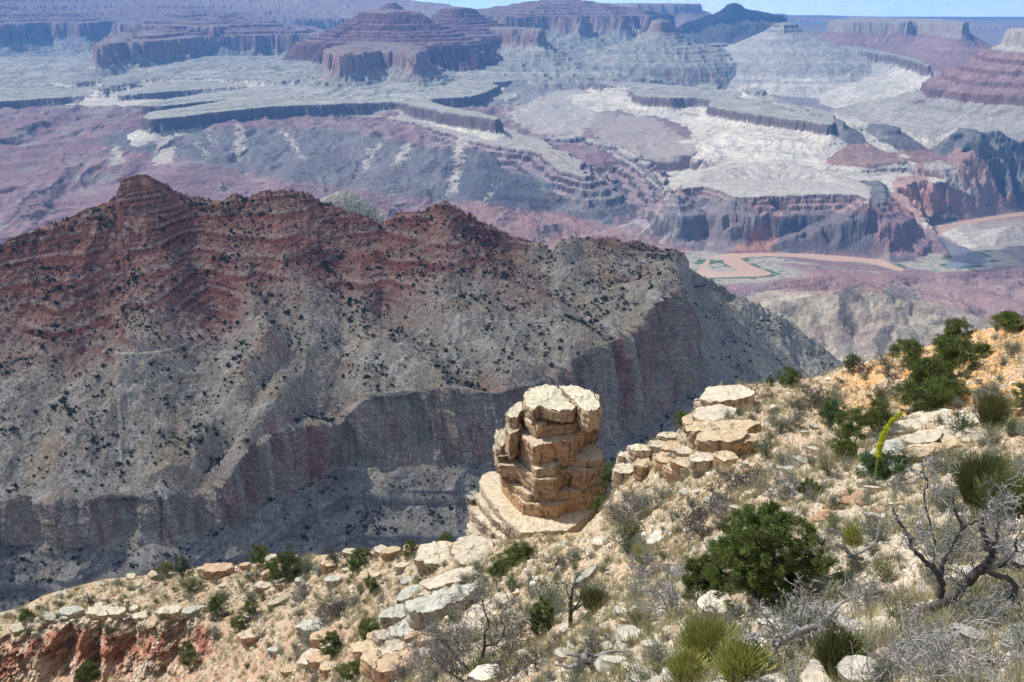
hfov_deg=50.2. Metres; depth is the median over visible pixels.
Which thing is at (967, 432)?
rock slab
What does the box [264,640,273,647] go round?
shrub
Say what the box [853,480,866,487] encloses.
sagebrush
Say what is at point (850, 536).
broom bush
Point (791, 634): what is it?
dead tree
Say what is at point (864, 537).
stone
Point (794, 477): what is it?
sagebrush
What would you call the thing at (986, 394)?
dead shrub
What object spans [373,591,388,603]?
sagebrush
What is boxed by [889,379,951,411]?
pinyon tree
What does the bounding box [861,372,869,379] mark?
sagebrush
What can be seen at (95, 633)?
stone
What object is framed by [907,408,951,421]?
rock slab
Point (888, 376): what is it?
dead tree
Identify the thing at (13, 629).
rim block
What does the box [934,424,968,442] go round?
rock slab
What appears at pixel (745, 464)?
stone
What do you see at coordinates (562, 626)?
stone
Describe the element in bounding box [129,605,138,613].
stone
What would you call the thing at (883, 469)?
pinyon tree
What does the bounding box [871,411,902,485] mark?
agave stalk
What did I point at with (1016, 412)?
stone
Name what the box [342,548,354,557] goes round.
edge rock
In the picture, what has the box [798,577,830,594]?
sagebrush
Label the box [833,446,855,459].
shrub
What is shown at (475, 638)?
sagebrush
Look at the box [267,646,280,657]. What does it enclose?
rock outcrop
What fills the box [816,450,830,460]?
sagebrush
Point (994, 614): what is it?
dead shrub
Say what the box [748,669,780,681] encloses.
sagebrush
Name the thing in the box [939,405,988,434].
green shrub
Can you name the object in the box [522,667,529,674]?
sagebrush
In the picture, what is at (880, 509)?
stone
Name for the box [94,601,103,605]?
stone
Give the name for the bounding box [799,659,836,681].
stone
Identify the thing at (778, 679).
stone
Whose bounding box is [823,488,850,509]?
green shrub
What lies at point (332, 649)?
pinyon tree
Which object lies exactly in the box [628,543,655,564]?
broom bush
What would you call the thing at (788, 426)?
sagebrush
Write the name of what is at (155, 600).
green shrub
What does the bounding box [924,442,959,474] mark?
sagebrush
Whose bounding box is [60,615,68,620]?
stone
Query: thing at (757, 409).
sagebrush
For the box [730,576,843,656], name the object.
sagebrush
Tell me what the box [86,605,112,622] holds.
rim block
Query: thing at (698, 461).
boulder
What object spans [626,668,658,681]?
stone
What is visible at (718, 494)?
dead tree
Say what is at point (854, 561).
sagebrush
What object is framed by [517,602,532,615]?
green shrub
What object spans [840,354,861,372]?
pinyon tree
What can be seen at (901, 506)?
stone
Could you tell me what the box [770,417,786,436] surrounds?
green shrub
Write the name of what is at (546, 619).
green shrub
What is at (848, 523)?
sagebrush
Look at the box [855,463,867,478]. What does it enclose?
rock slab
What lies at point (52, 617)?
stone
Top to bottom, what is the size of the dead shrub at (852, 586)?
1.516 m
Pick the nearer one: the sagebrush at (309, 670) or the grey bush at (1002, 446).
the grey bush at (1002, 446)
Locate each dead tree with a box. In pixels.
[323,538,341,569]
[408,569,534,681]
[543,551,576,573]
[550,567,608,627]
[703,473,734,511]
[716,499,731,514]
[720,572,874,678]
[743,452,802,504]
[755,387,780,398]
[801,515,883,564]
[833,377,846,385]
[849,352,874,376]
[878,363,911,384]
[879,443,1023,624]
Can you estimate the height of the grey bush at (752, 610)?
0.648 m
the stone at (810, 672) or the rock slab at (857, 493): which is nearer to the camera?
the stone at (810, 672)
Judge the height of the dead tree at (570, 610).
3.001 m
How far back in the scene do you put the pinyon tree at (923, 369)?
75.80 m
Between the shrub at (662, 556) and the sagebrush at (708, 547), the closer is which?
the sagebrush at (708, 547)
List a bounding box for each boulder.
[371,629,385,646]
[383,617,413,641]
[611,462,634,487]
[616,451,626,463]
[626,443,652,462]
[632,458,652,481]
[647,440,665,456]
[652,451,672,473]
[656,432,676,440]
[660,440,679,451]
[662,463,677,482]
[669,457,689,477]
[671,444,691,460]
[687,451,713,477]
[713,450,738,469]
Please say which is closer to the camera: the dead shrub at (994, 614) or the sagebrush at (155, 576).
the dead shrub at (994, 614)
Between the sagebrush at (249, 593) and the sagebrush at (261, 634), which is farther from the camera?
the sagebrush at (249, 593)
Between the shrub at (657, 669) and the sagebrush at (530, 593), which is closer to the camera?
the shrub at (657, 669)
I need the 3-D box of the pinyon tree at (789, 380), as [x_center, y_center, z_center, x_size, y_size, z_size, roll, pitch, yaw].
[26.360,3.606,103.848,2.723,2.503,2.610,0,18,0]
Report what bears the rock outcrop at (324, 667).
on the stony ground at (60, 661)
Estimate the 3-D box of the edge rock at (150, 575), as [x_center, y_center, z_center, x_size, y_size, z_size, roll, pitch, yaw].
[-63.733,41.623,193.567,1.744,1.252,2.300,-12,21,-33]
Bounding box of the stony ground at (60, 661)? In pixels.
[0,323,1023,681]
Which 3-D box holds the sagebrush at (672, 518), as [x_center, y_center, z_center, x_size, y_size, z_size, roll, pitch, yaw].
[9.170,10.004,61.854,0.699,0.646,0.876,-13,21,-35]
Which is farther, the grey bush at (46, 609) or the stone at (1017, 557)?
the grey bush at (46, 609)
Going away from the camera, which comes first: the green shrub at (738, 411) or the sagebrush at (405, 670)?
the sagebrush at (405, 670)
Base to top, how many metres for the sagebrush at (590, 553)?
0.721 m
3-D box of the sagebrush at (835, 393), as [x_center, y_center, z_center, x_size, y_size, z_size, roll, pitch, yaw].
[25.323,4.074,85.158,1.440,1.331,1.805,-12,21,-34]
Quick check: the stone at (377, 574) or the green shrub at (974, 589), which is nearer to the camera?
the green shrub at (974, 589)
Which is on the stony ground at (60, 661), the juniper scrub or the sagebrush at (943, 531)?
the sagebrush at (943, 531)
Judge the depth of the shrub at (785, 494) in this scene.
50.68 m
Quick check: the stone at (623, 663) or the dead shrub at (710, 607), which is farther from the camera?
the dead shrub at (710, 607)
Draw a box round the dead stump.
[555,638,630,677]
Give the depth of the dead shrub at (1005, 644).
13.94 m
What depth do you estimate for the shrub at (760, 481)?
54.36 m
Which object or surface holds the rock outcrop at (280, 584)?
on the stony ground at (60, 661)
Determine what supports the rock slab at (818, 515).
on the stony ground at (60, 661)
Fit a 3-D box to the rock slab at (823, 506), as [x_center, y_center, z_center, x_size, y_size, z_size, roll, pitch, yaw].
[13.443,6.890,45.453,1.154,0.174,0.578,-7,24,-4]
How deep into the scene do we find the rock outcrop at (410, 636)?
78.91 m
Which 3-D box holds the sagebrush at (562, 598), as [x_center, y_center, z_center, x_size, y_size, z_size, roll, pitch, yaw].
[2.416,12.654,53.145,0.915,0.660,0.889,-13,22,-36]
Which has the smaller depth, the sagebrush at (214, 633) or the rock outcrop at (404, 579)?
the rock outcrop at (404, 579)
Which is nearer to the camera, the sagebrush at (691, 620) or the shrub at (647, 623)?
the sagebrush at (691, 620)
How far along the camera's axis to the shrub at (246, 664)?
141.84 m
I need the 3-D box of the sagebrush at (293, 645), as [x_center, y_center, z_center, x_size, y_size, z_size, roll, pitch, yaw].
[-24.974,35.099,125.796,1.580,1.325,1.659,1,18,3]
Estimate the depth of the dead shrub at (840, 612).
25.95 m
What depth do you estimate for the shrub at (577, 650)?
35.41 m
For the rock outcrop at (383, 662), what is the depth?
72.05 m
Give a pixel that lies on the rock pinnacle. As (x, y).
(549, 459)
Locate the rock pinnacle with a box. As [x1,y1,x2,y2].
[465,384,606,539]
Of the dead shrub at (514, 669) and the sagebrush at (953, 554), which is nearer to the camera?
the sagebrush at (953, 554)
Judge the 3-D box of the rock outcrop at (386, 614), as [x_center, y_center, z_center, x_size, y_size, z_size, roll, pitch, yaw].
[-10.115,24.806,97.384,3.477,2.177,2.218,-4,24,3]
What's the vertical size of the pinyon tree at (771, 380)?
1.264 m
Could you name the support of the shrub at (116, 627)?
on the stony ground at (60, 661)
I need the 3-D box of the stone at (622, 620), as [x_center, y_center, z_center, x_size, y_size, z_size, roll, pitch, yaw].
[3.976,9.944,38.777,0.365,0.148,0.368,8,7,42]
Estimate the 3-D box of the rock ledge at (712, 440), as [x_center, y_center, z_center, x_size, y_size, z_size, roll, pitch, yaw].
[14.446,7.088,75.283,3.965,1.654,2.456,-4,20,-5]
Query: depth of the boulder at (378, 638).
93.95 m
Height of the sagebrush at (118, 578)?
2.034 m
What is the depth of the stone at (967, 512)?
31.62 m
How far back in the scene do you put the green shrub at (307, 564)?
158.85 m
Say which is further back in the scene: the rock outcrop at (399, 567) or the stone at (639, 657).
the rock outcrop at (399, 567)
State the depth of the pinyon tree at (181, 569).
191.06 m
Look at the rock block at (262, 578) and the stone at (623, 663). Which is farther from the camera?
the rock block at (262, 578)
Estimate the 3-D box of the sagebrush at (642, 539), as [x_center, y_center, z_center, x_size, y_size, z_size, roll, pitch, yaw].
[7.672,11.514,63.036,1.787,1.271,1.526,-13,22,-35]
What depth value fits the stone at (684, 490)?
64.72 m
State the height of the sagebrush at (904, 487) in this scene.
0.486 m
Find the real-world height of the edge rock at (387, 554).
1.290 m
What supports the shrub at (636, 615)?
on the stony ground at (60, 661)
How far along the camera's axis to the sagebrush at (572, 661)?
33.85 m
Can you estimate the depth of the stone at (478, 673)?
46.77 m
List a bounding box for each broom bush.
[464,653,500,673]
[575,583,611,612]
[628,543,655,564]
[660,643,713,681]
[668,605,743,668]
[703,630,783,681]
[807,621,870,679]
[841,522,864,545]
[940,446,1020,510]
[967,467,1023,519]
[969,385,1023,428]
[979,452,1013,468]
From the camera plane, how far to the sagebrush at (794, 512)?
46.47 m
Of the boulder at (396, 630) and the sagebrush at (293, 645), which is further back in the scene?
the sagebrush at (293, 645)
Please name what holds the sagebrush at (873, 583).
on the stony ground at (60, 661)
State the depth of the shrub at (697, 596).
33.35 m
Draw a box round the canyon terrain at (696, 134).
[0,0,1023,362]
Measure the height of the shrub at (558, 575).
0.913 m
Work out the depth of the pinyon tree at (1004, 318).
105.26 m
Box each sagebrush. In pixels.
[14,605,25,613]
[26,615,33,622]
[32,632,39,639]
[56,593,65,599]
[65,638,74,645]
[102,596,116,602]
[112,575,124,585]
[152,574,159,581]
[154,573,164,580]
[183,591,194,599]
[183,623,194,633]
[204,625,221,642]
[212,576,222,585]
[240,587,256,599]
[244,571,253,578]
[256,629,265,638]
[276,643,284,654]
[287,646,305,663]
[290,640,299,651]
[291,605,306,616]
[298,623,317,647]
[299,572,310,580]
[305,665,313,674]
[306,669,319,681]
[309,564,322,576]
[313,605,321,615]
[343,590,365,606]
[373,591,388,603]
[389,615,399,625]
[399,664,411,678]
[415,672,432,681]
[455,569,470,581]
[457,660,469,674]
[464,571,477,581]
[469,557,485,572]
[469,577,486,595]
[470,632,480,642]
[477,576,489,585]
[491,599,504,608]
[520,572,569,607]
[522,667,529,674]
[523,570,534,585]
[523,585,536,600]
[528,673,556,681]
[542,665,559,680]
[551,596,566,613]
[556,555,567,563]
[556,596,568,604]
[558,668,583,681]
[562,540,583,562]
[564,656,586,673]
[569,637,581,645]
[571,569,581,579]
[576,629,614,653]
[579,622,599,637]
[587,549,595,559]
[590,579,612,597]
[600,554,612,562]
[611,644,634,658]
[619,487,636,496]
[620,570,656,599]
[626,489,651,508]
[627,529,647,547]
[637,633,678,666]
[655,487,666,501]
[662,484,674,498]
[667,512,676,521]
[683,614,707,633]
[692,470,704,476]
[702,537,716,551]
[706,495,727,512]
[709,516,727,525]
[715,596,748,618]
[719,407,734,418]
[722,608,750,635]
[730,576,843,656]
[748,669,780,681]
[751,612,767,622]
[753,404,763,412]
[765,408,783,424]
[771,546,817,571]
[774,446,792,465]
[778,408,806,426]
[779,417,798,430]
[781,658,804,681]
[785,471,803,485]
[785,506,796,515]
[798,506,808,515]
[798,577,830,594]
[800,484,819,500]
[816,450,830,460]
[817,531,834,553]
[819,479,830,489]
[820,608,848,632]
[828,386,845,399]
[832,470,843,478]
[841,517,855,528]
[841,546,870,572]
[847,566,887,604]
[853,462,887,474]
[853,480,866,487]
[853,485,883,506]
[853,621,874,651]
[855,505,903,544]
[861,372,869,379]
[862,472,887,489]
[867,425,903,443]
[868,549,891,568]
[873,384,890,395]
[874,350,902,368]
[879,405,902,417]
[882,476,901,487]
[890,471,908,482]
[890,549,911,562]
[898,483,912,492]
[913,625,966,658]
[914,536,939,555]
[920,559,950,587]
[922,451,951,475]
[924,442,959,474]
[925,481,960,515]
[928,511,981,552]
[928,521,956,537]
[930,411,945,422]
[931,538,968,564]
[931,610,951,633]
[938,442,978,474]
[941,444,952,456]
[946,577,1019,624]
[948,395,966,407]
[967,357,980,365]
[970,381,1007,401]
[970,507,1001,529]
[974,421,1009,448]
[976,377,1005,394]
[978,439,1001,459]
[985,315,1003,330]
[990,578,1023,597]
[996,355,1010,364]
[996,608,1023,651]
[998,336,1023,355]
[1001,452,1023,467]
[1007,456,1023,481]
[1012,423,1023,445]
[1014,419,1023,434]
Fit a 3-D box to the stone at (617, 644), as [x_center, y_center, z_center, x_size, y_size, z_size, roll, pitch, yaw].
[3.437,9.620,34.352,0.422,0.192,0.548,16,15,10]
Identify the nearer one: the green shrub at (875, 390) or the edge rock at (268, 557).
the green shrub at (875, 390)
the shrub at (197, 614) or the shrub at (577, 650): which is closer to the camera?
the shrub at (577, 650)
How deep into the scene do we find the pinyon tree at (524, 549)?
88.19 m
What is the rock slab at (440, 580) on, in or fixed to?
on the stony ground at (60, 661)
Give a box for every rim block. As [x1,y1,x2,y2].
[9,623,27,636]
[36,613,59,625]
[58,605,84,618]
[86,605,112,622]
[106,607,126,618]
[131,610,151,623]
[158,604,181,618]
[181,605,201,617]
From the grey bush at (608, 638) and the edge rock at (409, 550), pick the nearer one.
the grey bush at (608, 638)
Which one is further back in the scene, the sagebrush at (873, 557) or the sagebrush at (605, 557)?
the sagebrush at (605, 557)
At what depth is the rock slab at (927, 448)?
50.62 m
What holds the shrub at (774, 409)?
on the stony ground at (60, 661)
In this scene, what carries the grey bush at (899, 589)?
on the stony ground at (60, 661)
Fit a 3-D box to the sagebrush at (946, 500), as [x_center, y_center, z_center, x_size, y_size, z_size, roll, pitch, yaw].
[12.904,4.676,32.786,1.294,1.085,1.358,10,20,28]
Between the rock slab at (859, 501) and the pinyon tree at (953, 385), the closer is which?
the rock slab at (859, 501)
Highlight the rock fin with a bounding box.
[576,565,597,586]
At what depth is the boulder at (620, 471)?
99.70 m
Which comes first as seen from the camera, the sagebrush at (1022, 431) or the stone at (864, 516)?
the stone at (864, 516)
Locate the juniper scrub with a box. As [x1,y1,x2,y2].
[0,181,843,605]
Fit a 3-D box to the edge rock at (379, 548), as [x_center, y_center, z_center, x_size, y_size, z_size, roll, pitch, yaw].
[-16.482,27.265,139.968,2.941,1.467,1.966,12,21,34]
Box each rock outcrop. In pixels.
[237,626,265,648]
[244,613,256,619]
[253,580,271,594]
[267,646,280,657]
[275,579,293,590]
[279,664,292,676]
[294,577,301,584]
[294,617,324,644]
[297,648,318,668]
[306,650,329,671]
[309,626,335,648]
[319,557,342,574]
[319,660,335,677]
[324,575,342,588]
[342,567,348,573]
[349,639,374,661]
[359,645,380,680]
[366,629,378,638]
[371,647,415,681]
[376,639,405,657]
[378,603,406,629]
[394,562,408,574]
[396,584,422,603]
[400,576,411,585]
[403,629,422,643]
[416,632,434,646]
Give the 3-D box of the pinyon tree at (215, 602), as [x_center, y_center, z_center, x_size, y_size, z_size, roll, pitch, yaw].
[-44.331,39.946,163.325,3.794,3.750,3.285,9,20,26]
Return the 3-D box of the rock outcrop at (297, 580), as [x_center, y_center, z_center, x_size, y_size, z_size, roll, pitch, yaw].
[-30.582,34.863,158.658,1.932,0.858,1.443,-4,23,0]
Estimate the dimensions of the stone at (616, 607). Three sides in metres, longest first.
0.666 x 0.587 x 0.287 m
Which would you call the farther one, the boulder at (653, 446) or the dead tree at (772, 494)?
the boulder at (653, 446)
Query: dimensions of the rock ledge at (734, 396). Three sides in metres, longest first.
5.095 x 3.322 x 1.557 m
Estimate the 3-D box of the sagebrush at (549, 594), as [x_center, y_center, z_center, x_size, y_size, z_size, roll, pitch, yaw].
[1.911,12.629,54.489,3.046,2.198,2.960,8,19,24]
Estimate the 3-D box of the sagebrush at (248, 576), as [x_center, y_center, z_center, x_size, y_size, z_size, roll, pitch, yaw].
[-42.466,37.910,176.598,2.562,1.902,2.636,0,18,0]
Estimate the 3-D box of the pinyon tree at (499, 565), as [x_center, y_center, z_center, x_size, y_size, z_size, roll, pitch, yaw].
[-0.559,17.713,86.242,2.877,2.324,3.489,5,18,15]
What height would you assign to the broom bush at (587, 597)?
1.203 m
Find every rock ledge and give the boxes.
[413,541,451,574]
[681,413,692,427]
[682,419,712,449]
[691,404,735,421]
[693,398,700,408]
[694,428,747,452]
[699,384,754,411]
[710,418,761,432]
[729,433,757,455]
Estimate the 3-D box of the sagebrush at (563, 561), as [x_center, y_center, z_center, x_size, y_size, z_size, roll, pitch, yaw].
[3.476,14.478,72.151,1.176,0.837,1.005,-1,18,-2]
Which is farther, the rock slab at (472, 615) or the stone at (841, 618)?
the rock slab at (472, 615)
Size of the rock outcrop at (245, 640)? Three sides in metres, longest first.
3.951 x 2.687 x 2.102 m
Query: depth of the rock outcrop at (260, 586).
167.28 m
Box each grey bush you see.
[38,606,49,612]
[596,630,614,642]
[661,630,673,640]
[674,606,690,620]
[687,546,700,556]
[744,605,764,619]
[838,456,856,469]
[881,583,908,597]
[978,506,1023,537]
[997,442,1015,453]
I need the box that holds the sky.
[413,0,1023,16]
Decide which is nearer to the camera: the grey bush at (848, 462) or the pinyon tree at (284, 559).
the grey bush at (848, 462)
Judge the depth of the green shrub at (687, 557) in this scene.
43.78 m
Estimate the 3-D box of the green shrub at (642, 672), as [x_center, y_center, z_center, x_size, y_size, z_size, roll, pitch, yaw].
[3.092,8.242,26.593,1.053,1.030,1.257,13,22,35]
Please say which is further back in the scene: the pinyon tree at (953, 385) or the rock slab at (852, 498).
the pinyon tree at (953, 385)
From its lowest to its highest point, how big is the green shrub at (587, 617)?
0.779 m
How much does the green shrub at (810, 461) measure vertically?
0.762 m
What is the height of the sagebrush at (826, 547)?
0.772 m
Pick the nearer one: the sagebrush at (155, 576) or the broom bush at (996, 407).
the broom bush at (996, 407)
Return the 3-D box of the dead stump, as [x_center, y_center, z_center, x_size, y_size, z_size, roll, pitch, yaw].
[2.444,9.769,33.136,2.293,1.753,0.686,3,18,9]
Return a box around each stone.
[49,614,55,621]
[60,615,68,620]
[76,619,83,626]
[91,629,100,636]
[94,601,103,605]
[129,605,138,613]
[290,600,299,606]
[371,571,380,577]
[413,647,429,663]
[467,664,501,681]
[553,647,571,662]
[558,624,569,634]
[590,536,605,549]
[594,654,607,673]
[600,641,612,650]
[601,655,627,671]
[612,605,626,616]
[615,624,638,644]
[615,641,621,649]
[618,617,628,623]
[621,662,635,674]
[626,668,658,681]
[635,653,644,661]
[638,639,661,653]
[646,534,662,546]
[646,676,659,681]
[660,667,672,681]
[679,488,688,496]
[697,590,733,619]
[703,496,709,504]
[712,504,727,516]
[728,504,742,513]
[732,603,749,614]
[740,462,748,467]
[743,637,767,649]
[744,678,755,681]
[755,617,786,636]
[757,606,772,616]
[760,674,784,681]
[775,465,792,471]
[792,455,807,465]
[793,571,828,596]
[799,430,810,435]
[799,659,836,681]
[805,446,818,453]
[809,421,817,429]
[810,606,859,630]
[826,433,838,442]
[833,563,843,570]
[837,615,856,630]
[837,655,875,681]
[861,485,880,494]
[862,511,885,524]
[863,534,878,542]
[875,506,885,513]
[882,553,892,559]
[888,501,902,510]
[889,385,904,396]
[898,505,906,513]
[899,560,908,568]
[952,623,989,649]
[955,565,979,579]
[958,510,971,520]
[971,390,988,403]
[999,639,1017,652]
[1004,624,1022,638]
[1008,541,1023,575]
[1011,407,1023,416]
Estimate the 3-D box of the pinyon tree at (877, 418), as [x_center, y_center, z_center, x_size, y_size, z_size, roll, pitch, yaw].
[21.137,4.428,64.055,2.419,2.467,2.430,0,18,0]
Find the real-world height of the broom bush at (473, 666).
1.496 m
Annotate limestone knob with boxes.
[320,190,388,224]
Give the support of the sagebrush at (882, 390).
on the stony ground at (60, 661)
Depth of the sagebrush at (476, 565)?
89.74 m
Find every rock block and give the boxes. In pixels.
[200,562,235,580]
[260,568,276,581]
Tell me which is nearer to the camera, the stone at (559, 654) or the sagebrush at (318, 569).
the stone at (559, 654)
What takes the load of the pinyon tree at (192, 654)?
on the stony ground at (60, 661)
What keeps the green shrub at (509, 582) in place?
on the stony ground at (60, 661)
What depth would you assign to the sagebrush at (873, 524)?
32.42 m
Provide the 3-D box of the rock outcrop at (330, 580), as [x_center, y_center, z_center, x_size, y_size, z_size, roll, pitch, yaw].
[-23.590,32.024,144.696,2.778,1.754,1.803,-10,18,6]
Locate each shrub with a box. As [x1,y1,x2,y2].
[19,625,35,638]
[55,599,65,606]
[81,593,99,603]
[97,620,113,629]
[110,624,121,631]
[152,596,160,603]
[160,609,171,618]
[175,569,209,593]
[192,608,203,618]
[217,587,232,600]
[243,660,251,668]
[257,592,267,600]
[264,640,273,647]
[267,605,274,613]
[288,579,314,601]
[289,552,316,575]
[310,588,351,631]
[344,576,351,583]
[355,581,365,592]
[386,651,419,681]
[405,625,464,681]
[416,575,426,582]
[444,608,458,620]
[444,609,471,644]
[480,616,494,629]
[484,650,535,681]
[499,569,521,590]
[510,639,557,672]
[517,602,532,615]
[524,601,561,639]
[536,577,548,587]
[545,628,563,655]
[551,567,561,580]
[568,645,583,656]
[570,561,579,569]
[578,607,597,623]
[593,480,667,527]
[597,564,608,572]
[603,523,644,556]
[607,504,645,541]
[617,604,644,625]
[620,654,659,681]
[622,548,694,624]
[624,541,664,584]
[624,636,633,645]
[641,506,653,519]
[641,619,657,631]
[644,656,668,672]
[657,469,662,478]
[657,547,667,560]
[665,493,721,547]
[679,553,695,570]
[682,583,714,613]
[683,590,722,626]
[683,609,700,623]
[711,464,765,493]
[722,463,736,473]
[733,407,742,415]
[736,623,761,639]
[745,428,789,460]
[747,463,761,477]
[752,472,773,491]
[760,594,776,604]
[765,408,778,413]
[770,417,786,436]
[772,474,781,483]
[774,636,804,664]
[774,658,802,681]
[776,487,794,502]
[784,381,840,414]
[786,592,848,618]
[805,453,816,466]
[815,453,839,473]
[816,578,852,602]
[819,504,843,522]
[819,515,844,535]
[823,435,836,445]
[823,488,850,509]
[830,560,863,585]
[830,570,902,615]
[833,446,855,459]
[836,621,929,681]
[842,485,856,495]
[861,554,901,583]
[862,538,883,556]
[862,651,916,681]
[866,594,1023,681]
[868,380,889,399]
[874,606,958,669]
[881,590,917,623]
[884,436,924,464]
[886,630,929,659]
[893,585,934,624]
[901,528,964,565]
[905,424,916,433]
[906,453,922,464]
[911,523,931,538]
[922,655,956,681]
[932,640,1014,681]
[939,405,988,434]
[944,618,1023,678]
[948,501,968,515]
[953,378,971,390]
[955,590,1017,634]
[957,363,973,377]
[960,529,1014,563]
[966,581,988,598]
[969,503,980,517]
[973,389,997,409]
[973,638,1006,669]
[984,414,999,430]
[994,410,1023,436]
[1002,604,1023,623]
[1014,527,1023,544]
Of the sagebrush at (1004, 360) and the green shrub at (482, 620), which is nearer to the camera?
the green shrub at (482, 620)
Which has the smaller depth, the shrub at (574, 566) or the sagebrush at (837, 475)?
the sagebrush at (837, 475)
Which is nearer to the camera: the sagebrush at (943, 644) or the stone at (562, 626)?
the sagebrush at (943, 644)
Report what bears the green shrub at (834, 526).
on the stony ground at (60, 661)
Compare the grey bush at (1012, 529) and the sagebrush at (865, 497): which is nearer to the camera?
the grey bush at (1012, 529)
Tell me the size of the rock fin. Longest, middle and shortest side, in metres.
1.482 x 0.557 x 0.453 m
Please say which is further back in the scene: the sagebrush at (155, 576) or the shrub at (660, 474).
the sagebrush at (155, 576)
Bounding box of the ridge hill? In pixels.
[0,173,844,611]
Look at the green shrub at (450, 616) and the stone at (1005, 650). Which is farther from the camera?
the green shrub at (450, 616)
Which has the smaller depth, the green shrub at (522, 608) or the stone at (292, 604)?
the green shrub at (522, 608)
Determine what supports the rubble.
on the stony ground at (60, 661)
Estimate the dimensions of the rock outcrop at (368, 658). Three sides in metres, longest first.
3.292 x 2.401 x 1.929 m
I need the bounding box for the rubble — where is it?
[0,328,1023,681]
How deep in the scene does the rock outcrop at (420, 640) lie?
72.90 m
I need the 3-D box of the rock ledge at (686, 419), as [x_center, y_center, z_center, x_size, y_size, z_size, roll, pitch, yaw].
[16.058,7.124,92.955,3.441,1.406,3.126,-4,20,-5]
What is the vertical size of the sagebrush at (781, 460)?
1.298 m
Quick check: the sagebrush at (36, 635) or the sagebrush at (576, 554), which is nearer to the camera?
the sagebrush at (576, 554)
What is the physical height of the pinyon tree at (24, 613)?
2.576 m
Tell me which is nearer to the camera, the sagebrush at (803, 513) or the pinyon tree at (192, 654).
the sagebrush at (803, 513)
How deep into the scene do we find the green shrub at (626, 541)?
63.57 m
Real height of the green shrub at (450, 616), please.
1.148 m
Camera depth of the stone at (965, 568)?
24.50 m
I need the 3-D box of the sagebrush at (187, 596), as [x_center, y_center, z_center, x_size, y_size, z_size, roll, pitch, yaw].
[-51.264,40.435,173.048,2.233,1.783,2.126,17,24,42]
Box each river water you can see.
[697,212,1023,277]
[938,236,987,267]
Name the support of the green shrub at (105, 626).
on the stony ground at (60, 661)
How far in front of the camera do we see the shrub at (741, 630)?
27.37 m
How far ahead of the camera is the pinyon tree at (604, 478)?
109.66 m
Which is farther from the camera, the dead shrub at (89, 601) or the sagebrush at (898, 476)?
the dead shrub at (89, 601)
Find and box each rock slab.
[266,588,295,608]
[403,582,479,629]
[419,566,479,591]
[448,534,494,567]
[451,592,505,638]
[811,514,825,521]
[816,509,832,516]
[822,502,844,508]
[836,490,847,496]
[840,496,859,504]
[851,490,863,496]
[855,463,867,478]
[855,499,869,505]
[870,444,901,459]
[883,438,904,447]
[885,460,902,472]
[889,416,929,435]
[896,443,935,459]
[900,429,941,444]
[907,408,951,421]
[929,442,953,452]
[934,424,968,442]
[941,436,962,447]
[946,413,978,424]
[955,427,987,443]
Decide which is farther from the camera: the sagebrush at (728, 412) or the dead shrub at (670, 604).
the sagebrush at (728, 412)
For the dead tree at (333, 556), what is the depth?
151.21 m
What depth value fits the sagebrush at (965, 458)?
42.70 m
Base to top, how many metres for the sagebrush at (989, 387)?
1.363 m
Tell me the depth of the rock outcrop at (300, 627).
124.34 m
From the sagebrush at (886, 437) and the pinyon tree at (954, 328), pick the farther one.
the pinyon tree at (954, 328)
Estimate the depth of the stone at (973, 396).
69.72 m
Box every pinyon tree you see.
[13,608,36,621]
[73,659,101,681]
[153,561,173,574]
[170,555,192,578]
[178,639,192,657]
[178,647,199,671]
[203,595,228,615]
[227,614,248,632]
[241,595,257,615]
[246,543,271,564]
[257,549,302,581]
[260,557,280,571]
[316,630,345,658]
[333,660,360,681]
[344,553,368,574]
[351,546,371,563]
[355,617,380,641]
[362,573,380,592]
[400,539,418,559]
[436,531,453,541]
[485,551,524,577]
[502,541,538,561]
[509,595,555,639]
[589,495,608,509]
[591,460,615,493]
[670,410,687,428]
[675,550,736,600]
[694,500,844,609]
[765,377,774,386]
[774,366,801,385]
[795,477,822,497]
[817,406,873,443]
[818,396,848,428]
[830,437,858,458]
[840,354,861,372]
[854,397,893,431]
[854,450,908,480]
[886,338,929,366]
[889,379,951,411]
[901,355,963,388]
[922,376,969,406]
[929,334,981,373]
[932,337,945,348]
[934,316,978,339]
[970,342,994,355]
[989,310,1023,330]
[1002,375,1023,415]
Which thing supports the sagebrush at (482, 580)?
on the stony ground at (60, 661)
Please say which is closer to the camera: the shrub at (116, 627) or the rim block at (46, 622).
the shrub at (116, 627)
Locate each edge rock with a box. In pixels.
[126,573,135,579]
[147,570,157,578]
[239,562,250,569]
[264,554,276,565]
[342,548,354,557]
[373,544,387,557]
[380,546,400,561]
[403,544,417,559]
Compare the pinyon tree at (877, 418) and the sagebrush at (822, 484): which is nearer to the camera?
the sagebrush at (822, 484)
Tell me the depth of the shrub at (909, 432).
58.26 m
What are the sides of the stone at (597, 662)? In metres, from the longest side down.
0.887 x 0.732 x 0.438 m

